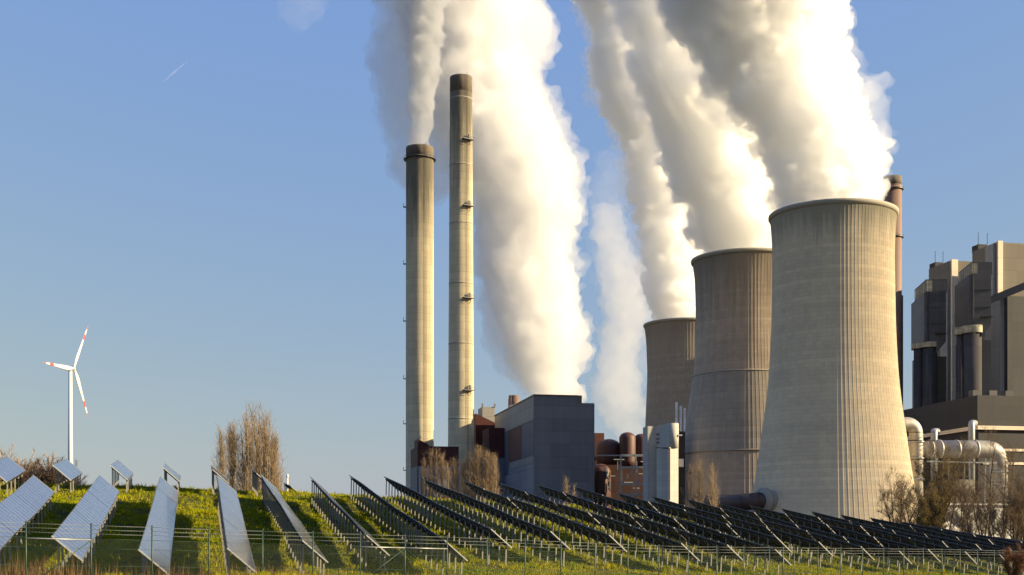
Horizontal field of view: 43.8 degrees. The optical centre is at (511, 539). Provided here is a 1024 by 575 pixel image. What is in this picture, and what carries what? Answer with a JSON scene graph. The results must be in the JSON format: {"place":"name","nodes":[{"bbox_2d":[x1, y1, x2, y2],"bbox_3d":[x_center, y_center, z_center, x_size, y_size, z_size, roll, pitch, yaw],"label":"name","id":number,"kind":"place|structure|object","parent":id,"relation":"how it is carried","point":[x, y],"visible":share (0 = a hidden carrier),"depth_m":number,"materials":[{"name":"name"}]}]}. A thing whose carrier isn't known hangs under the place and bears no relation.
{"place":"outdoors","nodes":[
{"label":"outdoors","id":0,"kind":"place"},
{"bbox_2d":[0,480,1022,574],"bbox_3d":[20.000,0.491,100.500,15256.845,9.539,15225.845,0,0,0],"label":"ground","id":1,"kind":"structure","parent":0,"point":[192,500],"depth_m":82.60,"materials":[{"name":"green plant"}]},
{"bbox_2d":[0,522,13,569],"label":"solar table","id":2,"kind":"object","parent":1,"relation":"on","point":[5,531],"visible":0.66,"depth_m":58.59,"materials":[{"name":"blue glass"}]},
{"bbox_2d":[0,456,25,495],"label":"solar table","id":3,"kind":"object","parent":1,"relation":"on","point":[10,469],"visible":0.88,"depth_m":87.92,"materials":[{"name":"blue glass"}]},
{"bbox_2d":[0,493,36,549],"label":"solar table","id":4,"kind":"object","parent":1,"relation":"on","point":[16,509],"visible":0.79,"depth_m":64.47,"materials":[{"name":"blue glass"}]},
{"bbox_2d":[13,475,54,522],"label":"solar table","id":5,"kind":"object","parent":1,"relation":"on","point":[34,493],"visible":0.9,"depth_m":72.79,"materials":[{"name":"blue glass"}]},
{"bbox_2d":[43,327,87,463],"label":"wind turbine","id":6,"kind":"object","parent":1,"relation":"on","point":[69,369],"visible":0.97,"depth_m":1058.71,"materials":[{"name":"white paint"}]},
{"bbox_2d":[52,459,82,492],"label":"solar table","id":7,"kind":"object","parent":1,"relation":"on","point":[68,469],"visible":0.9,"depth_m":92.03,"materials":[{"name":"blue glass"}]},
{"bbox_2d":[51,511,97,572],"bbox_3d":[-20.004,0.458,58.596,1.262,2.549,9.395,0,8,-14],"label":"solar table","id":8,"kind":"object","parent":1,"relation":"on","point":[73,518],"visible":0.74,"depth_m":57.66,"materials":[{"name":"blue glass"}]},
{"bbox_2d":[72,491,109,544],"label":"solar table","id":9,"kind":"object","parent":1,"relation":"on","point":[89,508],"visible":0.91,"depth_m":67.36,"materials":[{"name":"blue glass"}]},
{"bbox_2d":[88,475,119,523],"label":"solar table","id":10,"kind":"object","parent":1,"relation":"on","point":[103,490],"visible":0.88,"depth_m":76.42,"materials":[{"name":"blue glass"}]},
{"bbox_2d":[110,460,133,491],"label":"solar table","id":11,"kind":"object","parent":1,"relation":"on","point":[122,470],"visible":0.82,"depth_m":95.10,"materials":[{"name":"blue glass"}]},
{"bbox_2d":[138,525,172,574],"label":"solar table","id":12,"kind":"object","parent":1,"relation":"on","point":[156,547],"visible":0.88,"depth_m":56.38,"materials":[{"name":"blue glass"}]},
{"bbox_2d":[146,504,174,545],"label":"solar table","id":13,"kind":"object","parent":1,"relation":"on","point":[163,523],"visible":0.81,"depth_m":65.43,"materials":[{"name":"blue glass"}]},
{"bbox_2d":[152,488,176,522],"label":"solar table","id":14,"kind":"object","parent":1,"relation":"on","point":[162,502],"visible":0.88,"depth_m":74.03,"materials":[{"name":"blue glass"}]},
{"bbox_2d":[157,476,178,503],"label":"solar table","id":15,"kind":"object","parent":1,"relation":"on","point":[166,488],"visible":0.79,"depth_m":82.84,"materials":[{"name":"blue glass"}]},
{"bbox_2d":[209,423,233,489],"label":"poplar tree","id":16,"kind":"object","parent":1,"relation":"on","point":[220,467],"visible":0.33,"depth_m":167.91,"materials":[{"name":"brown plant"}]},
{"bbox_2d":[216,475,241,531],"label":"solar table","id":17,"kind":"object","parent":1,"relation":"on","point":[227,491],"visible":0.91,"depth_m":74.94,"materials":[{"name":"blue glass"}]},
{"bbox_2d":[221,418,242,490],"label":"poplar tree","id":18,"kind":"object","parent":1,"relation":"on","point":[232,444],"visible":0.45,"depth_m":171.81,"materials":[{"name":"brown plant"}]},
{"bbox_2d":[219,493,247,550],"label":"solar table","id":19,"kind":"object","parent":1,"relation":"on","point":[231,514],"visible":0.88,"depth_m":66.61,"materials":[{"name":"blue glass"}]},
{"bbox_2d":[223,518,255,574],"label":"solar table","id":20,"kind":"object","parent":1,"relation":"on","point":[229,538],"visible":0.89,"depth_m":57.87,"materials":[{"name":"grey glass"}]},
{"bbox_2d":[227,404,260,490],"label":"poplar tree","id":21,"kind":"object","parent":1,"relation":"on","point":[246,476],"visible":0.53,"depth_m":169.85,"materials":[{"name":"brown plant"}]},
{"bbox_2d":[235,396,282,490],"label":"poplar tree","id":22,"kind":"object","parent":1,"relation":"on","point":[256,433],"visible":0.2,"depth_m":174.61,"materials":[{"name":"brown plant"}]},
{"bbox_2d":[251,410,289,490],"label":"poplar tree","id":23,"kind":"object","parent":1,"relation":"on","point":[264,443],"visible":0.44,"depth_m":171.94,"materials":[{"name":"brown plant"}]},
{"bbox_2d":[264,430,286,491],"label":"poplar tree","id":24,"kind":"object","parent":1,"relation":"on","point":[273,472],"visible":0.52,"depth_m":169.70,"materials":[{"name":"brown plant"}]},
{"bbox_2d":[281,505,311,555],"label":"solar table","id":25,"kind":"object","parent":1,"relation":"on","point":[287,518],"visible":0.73,"depth_m":71.61,"materials":[{"name":"grey glass"}]},
{"bbox_2d":[290,521,327,574],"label":"solar table","id":26,"kind":"object","parent":1,"relation":"on","point":[303,538],"visible":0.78,"depth_m":63.48,"materials":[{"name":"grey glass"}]},
{"bbox_2d":[320,488,348,528],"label":"solar table","id":27,"kind":"object","parent":1,"relation":"on","point":[331,499],"visible":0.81,"depth_m":85.21,"materials":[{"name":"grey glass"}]},
{"bbox_2d":[348,515,389,571],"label":"solar table","id":28,"kind":"object","parent":1,"relation":"on","point":[362,530],"visible":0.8,"depth_m":68.80,"materials":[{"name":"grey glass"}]},
{"bbox_2d":[377,495,410,538],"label":"solar table","id":29,"kind":"object","parent":1,"relation":"on","point":[390,506],"visible":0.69,"depth_m":84.85,"materials":[{"name":"black glass"}]},
{"bbox_2d":[399,483,428,518],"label":"solar table","id":30,"kind":"object","parent":1,"relation":"on","point":[414,494],"visible":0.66,"depth_m":98.53,"materials":[{"name":"black glass"}]},
{"bbox_2d":[395,508,433,552],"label":"solar table","id":31,"kind":"object","parent":1,"relation":"on","point":[414,523],"visible":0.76,"depth_m":76.90,"materials":[{"name":"black glass"}]},
{"bbox_2d":[416,491,450,530],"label":"solar table","id":32,"kind":"object","parent":1,"relation":"on","point":[432,504],"visible":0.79,"depth_m":90.59,"materials":[{"name":"black glass"}]},
{"bbox_2d":[417,521,467,574],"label":"solar table","id":33,"kind":"object","parent":1,"relation":"on","point":[439,540],"visible":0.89,"depth_m":67.71,"materials":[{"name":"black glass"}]},
{"bbox_2d":[0,543,893,574],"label":"dry weeds","id":34,"kind":"object","parent":1,"relation":"on","point":[20,572],"visible":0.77,"depth_m":51.91,"materials":[{"name":"brown plant"}]},
{"bbox_2d":[437,503,475,546],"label":"solar table","id":35,"kind":"object","parent":1,"relation":"on","point":[455,517],"visible":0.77,"depth_m":82.59,"materials":[{"name":"black glass"}]},
{"bbox_2d":[441,486,473,519],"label":"solar table","id":36,"kind":"object","parent":1,"relation":"on","point":[456,496],"visible":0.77,"depth_m":101.08,"materials":[{"name":"black glass"}]},
{"bbox_2d":[462,494,498,530],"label":"solar table","id":37,"kind":"object","parent":1,"relation":"on","point":[480,505],"visible":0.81,"depth_m":93.12,"materials":[{"name":"black glass"}]},
{"bbox_2d":[461,515,511,564],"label":"solar table","id":38,"kind":"object","parent":1,"relation":"on","point":[485,531],"visible":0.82,"depth_m":73.55,"materials":[{"name":"black glass"}]},
{"bbox_2d":[484,490,520,522],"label":"solar table","id":39,"kind":"object","parent":1,"relation":"on","point":[500,499],"visible":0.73,"depth_m":103.69,"materials":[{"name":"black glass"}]},
{"bbox_2d":[486,504,529,546],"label":"solar table","id":40,"kind":"object","parent":1,"relation":"on","point":[507,518],"visible":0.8,"depth_m":84.98,"materials":[{"name":"black glass"}]},
{"bbox_2d":[0,521,1020,574],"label":"wire fence","id":41,"kind":"object","parent":1,"relation":"on","point":[90,548],"visible":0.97,"depth_m":59.85,"materials":[{"name":"metal"}]},
{"bbox_2d":[508,497,547,527],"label":"solar table","id":42,"kind":"object","parent":1,"relation":"on","point":[522,506],"visible":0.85,"depth_m":95.61,"materials":[{"name":"black glass"}]},
{"bbox_2d":[515,517,570,566],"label":"solar table","id":43,"kind":"object","parent":1,"relation":"on","point":[541,533],"visible":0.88,"depth_m":76.45,"materials":[{"name":"black glass"}]},
{"bbox_2d":[526,492,565,523],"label":"solar table","id":44,"kind":"object","parent":1,"relation":"on","point":[544,503],"visible":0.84,"depth_m":106.69,"materials":[{"name":"black glass"}]},
{"bbox_2d":[535,506,580,549],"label":"solar table","id":45,"kind":"object","parent":1,"relation":"on","point":[564,522],"visible":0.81,"depth_m":86.91,"materials":[{"name":"black glass"}]},
{"bbox_2d":[554,502,603,536],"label":"solar table","id":46,"kind":"object","parent":1,"relation":"on","point":[577,514],"visible":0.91,"depth_m":97.84,"materials":[{"name":"black glass"}]},
{"bbox_2d":[563,492,603,515],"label":"solar table","id":47,"kind":"object","parent":1,"relation":"on","point":[583,503],"visible":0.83,"depth_m":111.58,"materials":[{"name":"black glass"}]},
{"bbox_2d":[569,519,626,564],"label":"solar table","id":48,"kind":"object","parent":1,"relation":"on","point":[600,536],"visible":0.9,"depth_m":79.14,"materials":[{"name":"black glass"}]},
{"bbox_2d":[589,512,643,553],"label":"solar table","id":49,"kind":"object","parent":1,"relation":"on","point":[616,525],"visible":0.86,"depth_m":89.06,"materials":[{"name":"black glass"}]},
{"bbox_2d":[594,503,643,536],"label":"solar table","id":50,"kind":"object","parent":1,"relation":"on","point":[618,515],"visible":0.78,"depth_m":102.38,"materials":[{"name":"black glass"}]},
{"bbox_2d":[603,495,647,518],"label":"solar table","id":51,"kind":"object","parent":1,"relation":"on","point":[625,506],"visible":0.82,"depth_m":114.31,"materials":[{"name":"black glass"}]},
{"bbox_2d":[631,515,686,554],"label":"solar table","id":52,"kind":"object","parent":1,"relation":"on","point":[661,529],"visible":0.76,"depth_m":93.44,"materials":[{"name":"black glass"}]},
{"bbox_2d":[636,505,687,535],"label":"solar table","id":53,"kind":"object","parent":1,"relation":"on","point":[662,518],"visible":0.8,"depth_m":105.43,"materials":[{"name":"black glass"}]},
{"bbox_2d":[631,526,699,572],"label":"solar table","id":54,"kind":"object","parent":1,"relation":"on","point":[667,544],"visible":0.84,"depth_m":80.19,"materials":[{"name":"black glass"}]},
{"bbox_2d":[649,501,693,527],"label":"solar table","id":55,"kind":"object","parent":1,"relation":"on","point":[671,510],"visible":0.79,"depth_m":114.28,"materials":[{"name":"black glass"}]},
{"bbox_2d":[674,517,731,554],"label":"solar table","id":56,"kind":"object","parent":1,"relation":"on","point":[703,531],"visible":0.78,"depth_m":96.78,"materials":[{"name":"black glass"}]},
{"bbox_2d":[674,528,742,574],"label":"solar table","id":57,"kind":"object","parent":1,"relation":"on","point":[700,541],"visible":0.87,"depth_m":84.35,"materials":[{"name":"black glass"}]},
{"bbox_2d":[685,511,739,545],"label":"solar table","id":58,"kind":"object","parent":1,"relation":"on","point":[722,527],"visible":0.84,"depth_m":105.04,"materials":[{"name":"black glass"}]},
{"bbox_2d":[723,515,775,546],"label":"solar table","id":59,"kind":"object","parent":1,"relation":"on","point":[750,526],"visible":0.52,"depth_m":107.96,"materials":[{"name":"black glass"}]},
{"bbox_2d":[721,533,789,574],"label":"solar table","id":60,"kind":"object","parent":1,"relation":"on","point":[738,543],"visible":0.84,"depth_m":87.84,"materials":[{"name":"black glass"}]},
{"bbox_2d":[727,523,791,560],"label":"solar table","id":61,"kind":"object","parent":1,"relation":"on","point":[760,538],"visible":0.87,"depth_m":96.49,"materials":[{"name":"black glass"}]},
{"bbox_2d":[761,520,815,554],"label":"solar table","id":62,"kind":"object","parent":1,"relation":"on","point":[794,531],"visible":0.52,"depth_m":110.02,"materials":[{"name":"black glass"}]},
{"bbox_2d":[767,527,832,567],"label":"solar table","id":63,"kind":"object","parent":1,"relation":"on","point":[799,541],"visible":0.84,"depth_m":99.15,"materials":[{"name":"black glass"}]},
{"bbox_2d":[786,514,834,533],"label":"solar table","id":64,"kind":"object","parent":1,"relation":"on","point":[810,524],"visible":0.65,"depth_m":125.41,"materials":[{"name":"black glass"}]},
{"bbox_2d":[807,531,873,570],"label":"solar table","id":65,"kind":"object","parent":1,"relation":"on","point":[832,543],"visible":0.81,"depth_m":101.89,"materials":[{"name":"black glass"}]},
{"bbox_2d":[819,517,869,535],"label":"solar table","id":66,"kind":"object","parent":1,"relation":"on","point":[852,527],"visible":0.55,"depth_m":127.53,"materials":[{"name":"black glass"}]},
{"bbox_2d":[827,524,881,556],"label":"solar table","id":67,"kind":"object","parent":1,"relation":"on","point":[853,534],"visible":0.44,"depth_m":117.13,"materials":[{"name":"black glass"}]},
{"bbox_2d":[844,536,911,571],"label":"solar table","id":68,"kind":"object","parent":1,"relation":"on","point":[871,547],"visible":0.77,"depth_m":104.35,"materials":[{"name":"black glass"}]},
{"bbox_2d":[861,525,914,554],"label":"solar table","id":69,"kind":"object","parent":1,"relation":"on","point":[873,532],"visible":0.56,"depth_m":120.00,"materials":[{"name":"black glass"}]},
{"bbox_2d":[877,466,929,523],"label":"bare tree","id":70,"kind":"object","parent":1,"relation":"on","point":[900,512],"visible":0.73,"depth_m":198.20,"materials":[{"name":"brown plant"}]},
{"bbox_2d":[874,536,939,570],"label":"solar table","id":71,"kind":"object","parent":1,"relation":"on","point":[898,546],"visible":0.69,"depth_m":108.50,"materials":[{"name":"black glass"}]},
{"bbox_2d":[890,479,939,524],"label":"bare tree","id":72,"kind":"object","parent":1,"relation":"on","point":[916,492],"visible":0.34,"depth_m":204.87,"materials":[{"name":"brown plant"}]},
{"bbox_2d":[912,490,950,527],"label":"bush","id":73,"kind":"object","parent":1,"relation":"on","point":[938,509],"visible":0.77,"depth_m":189.18,"materials":[{"name":"brown plant"}]},
{"bbox_2d":[910,538,976,573],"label":"solar table","id":74,"kind":"object","parent":1,"relation":"on","point":[931,547],"visible":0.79,"depth_m":110.74,"materials":[{"name":"black glass"}]},
{"bbox_2d":[910,435,979,520],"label":"bare tree","id":75,"kind":"object","parent":1,"relation":"on","point":[940,477],"visible":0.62,"depth_m":209.63,"materials":[{"name":"brown plant"}]},
{"bbox_2d":[945,469,981,532],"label":"bare tree","id":76,"kind":"object","parent":1,"relation":"on","point":[957,516],"visible":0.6,"depth_m":204.41,"materials":[{"name":"brown plant"}]},
{"bbox_2d":[951,479,985,533],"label":"bare tree","id":77,"kind":"object","parent":1,"relation":"on","point":[969,528],"visible":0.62,"depth_m":200.08,"materials":[{"name":"brown plant"}]},
{"bbox_2d":[943,541,1003,574],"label":"solar table","id":78,"kind":"object","parent":1,"relation":"on","point":[986,556],"visible":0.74,"depth_m":113.55,"materials":[{"name":"black glass"}]},
{"bbox_2d":[955,469,1002,535],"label":"bare tree","id":79,"kind":"object","parent":1,"relation":"on","point":[980,527],"visible":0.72,"depth_m":189.98,"materials":[{"name":"brown plant"}]},
{"bbox_2d":[965,419,1009,535],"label":"bare tree","id":80,"kind":"object","parent":1,"relation":"on","point":[992,446],"visible":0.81,"depth_m":212.94,"materials":[{"name":"brown plant"}]},
{"bbox_2d":[976,492,1021,537],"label":"bare tree","id":81,"kind":"object","parent":1,"relation":"on","point":[1004,527],"visible":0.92,"depth_m":184.57,"materials":[{"name":"brown plant"}]},
{"bbox_2d":[981,440,1023,536],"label":"bare tree","id":82,"kind":"object","parent":1,"relation":"on","point":[1005,469],"visible":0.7,"depth_m":204.04,"materials":[{"name":"brown plant"}]},
{"bbox_2d":[994,479,1023,539],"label":"bare tree","id":83,"kind":"object","parent":1,"relation":"on","point":[1015,524],"visible":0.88,"depth_m":185.14,"materials":[{"name":"brown plant"}]},
{"bbox_2d":[998,542,1023,574],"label":"rusty shrub","id":84,"kind":"object","parent":1,"relation":"on","point":[1018,568],"visible":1,"depth_m":89.56,"materials":[{"name":"brown plant"}]},
{"bbox_2d":[0,0,1023,496],"label":"sky","id":85,"kind":"structure","parent":0,"point":[214,191],"materials":[{"name":"blue"}]},
{"label":"yard","id":86,"kind":"structure","parent":0,"visible":0},
{"bbox_2d":[21,453,69,484],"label":"tree","id":87,"kind":"object","parent":86,"relation":"on","point":[33,472],"visible":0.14,"depth_m":257.24,"materials":[{"name":"brown plant"}]},
{"bbox_2d":[403,142,435,496],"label":"chimney","id":88,"kind":"object","parent":86,"relation":"on","point":[419,159],"visible":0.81,"depth_m":584.32,"materials":[{"name":"concrete"}]},
{"bbox_2d":[410,439,458,498],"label":"red hall","id":89,"kind":"structure","parent":86,"relation":"on","point":[420,448],"depth_m":531.70,"materials":[{"name":"metal"}]},
{"bbox_2d":[448,71,474,495],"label":"chimney","id":90,"kind":"object","parent":86,"relation":"on","point":[461,389],"visible":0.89,"depth_m":570.18,"materials":[{"name":"concrete"}]},
{"bbox_2d":[478,448,495,500],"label":"poplar tree","id":91,"kind":"object","parent":86,"relation":"on","point":[487,471],"visible":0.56,"depth_m":289.53,"materials":[{"name":"brown plant"}]},
{"bbox_2d":[474,403,504,496],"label":"red hall","id":92,"kind":"structure","parent":86,"relation":"on","point":[488,435],"depth_m":563.57,"materials":[{"name":"red metal"}]},
{"bbox_2d":[494,394,593,504],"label":"boiler house","id":93,"kind":"structure","parent":86,"relation":"on","point":[549,441],"depth_m":503.30,"materials":[{"name":"metal"}]},
{"bbox_2d":[594,432,642,508],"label":"flue gas plant","id":94,"kind":"object","parent":86,"relation":"on","point":[618,467],"visible":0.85,"depth_m":532.89,"materials":[{"name":"metal"}]},
{"bbox_2d":[643,423,684,513],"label":"stair tower","id":95,"kind":"structure","parent":86,"relation":"on","point":[664,462],"depth_m":472.91,"materials":[{"name":"metal"}]},
{"bbox_2d":[643,317,695,431],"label":"cooling tower","id":96,"kind":"structure","parent":86,"relation":"on","point":[670,345],"depth_m":643.03,"materials":[{"name":"concrete"}]},
{"bbox_2d":[685,247,771,510],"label":"cooling tower","id":97,"kind":"structure","parent":86,"relation":"on","point":[730,376],"depth_m":476.28,"materials":[{"name":"grey concrete"}]},
{"bbox_2d":[749,198,915,523],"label":"cooling tower","id":98,"kind":"structure","parent":86,"relation":"on","point":[833,441],"depth_m":403.30,"materials":[{"name":"concrete"}]},
{"bbox_2d":[691,488,777,509],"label":"pipe","id":99,"kind":"object","parent":98,"relation":"attached to","point":[765,498],"depth_m":406.42,"materials":[{"name":"metal"}]},
{"bbox_2d":[881,175,903,405],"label":"steel stack","id":100,"kind":"object","parent":86,"relation":"on","point":[892,189],"visible":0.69,"depth_m":606.36,"materials":[{"name":"brown paint"}]},
{"bbox_2d":[904,417,935,510],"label":"flue pipe","id":101,"kind":"object","parent":86,"relation":"on","point":[915,431],"visible":0.56,"depth_m":433.80,"materials":[{"name":"metal"}]},
{"bbox_2d":[911,279,946,407],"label":"filter tower","id":102,"kind":"structure","parent":86,"relation":"on","point":[928,323],"depth_m":600.64,"materials":[{"name":"metal"}]},
{"bbox_2d":[903,390,1023,539],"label":"turbine hall","id":103,"kind":"structure","parent":86,"relation":"on","point":[1003,413],"depth_m":509.39,"materials":[{"name":"grey metal"}]},
{"bbox_2d":[923,440,1008,502],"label":"flue pipe","id":104,"kind":"object","parent":86,"relation":"on","point":[979,444],"visible":0.41,"depth_m":447.57,"materials":[{"name":"metal"}]},
{"bbox_2d":[926,479,1011,538],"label":"white hall","id":105,"kind":"structure","parent":86,"relation":"on","point":[967,486],"depth_m":428.53,"materials":[{"name":"paint"}]},
{"bbox_2d":[954,262,992,398],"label":"filter tower","id":106,"kind":"structure","parent":86,"relation":"on","point":[973,316],"depth_m":575.29,"materials":[{"name":"metal"}]},
{"bbox_2d":[929,232,1023,400],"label":"power block","id":107,"kind":"structure","parent":86,"relation":"on","point":[1004,333],"depth_m":619.33,"materials":[{"name":"metal"}]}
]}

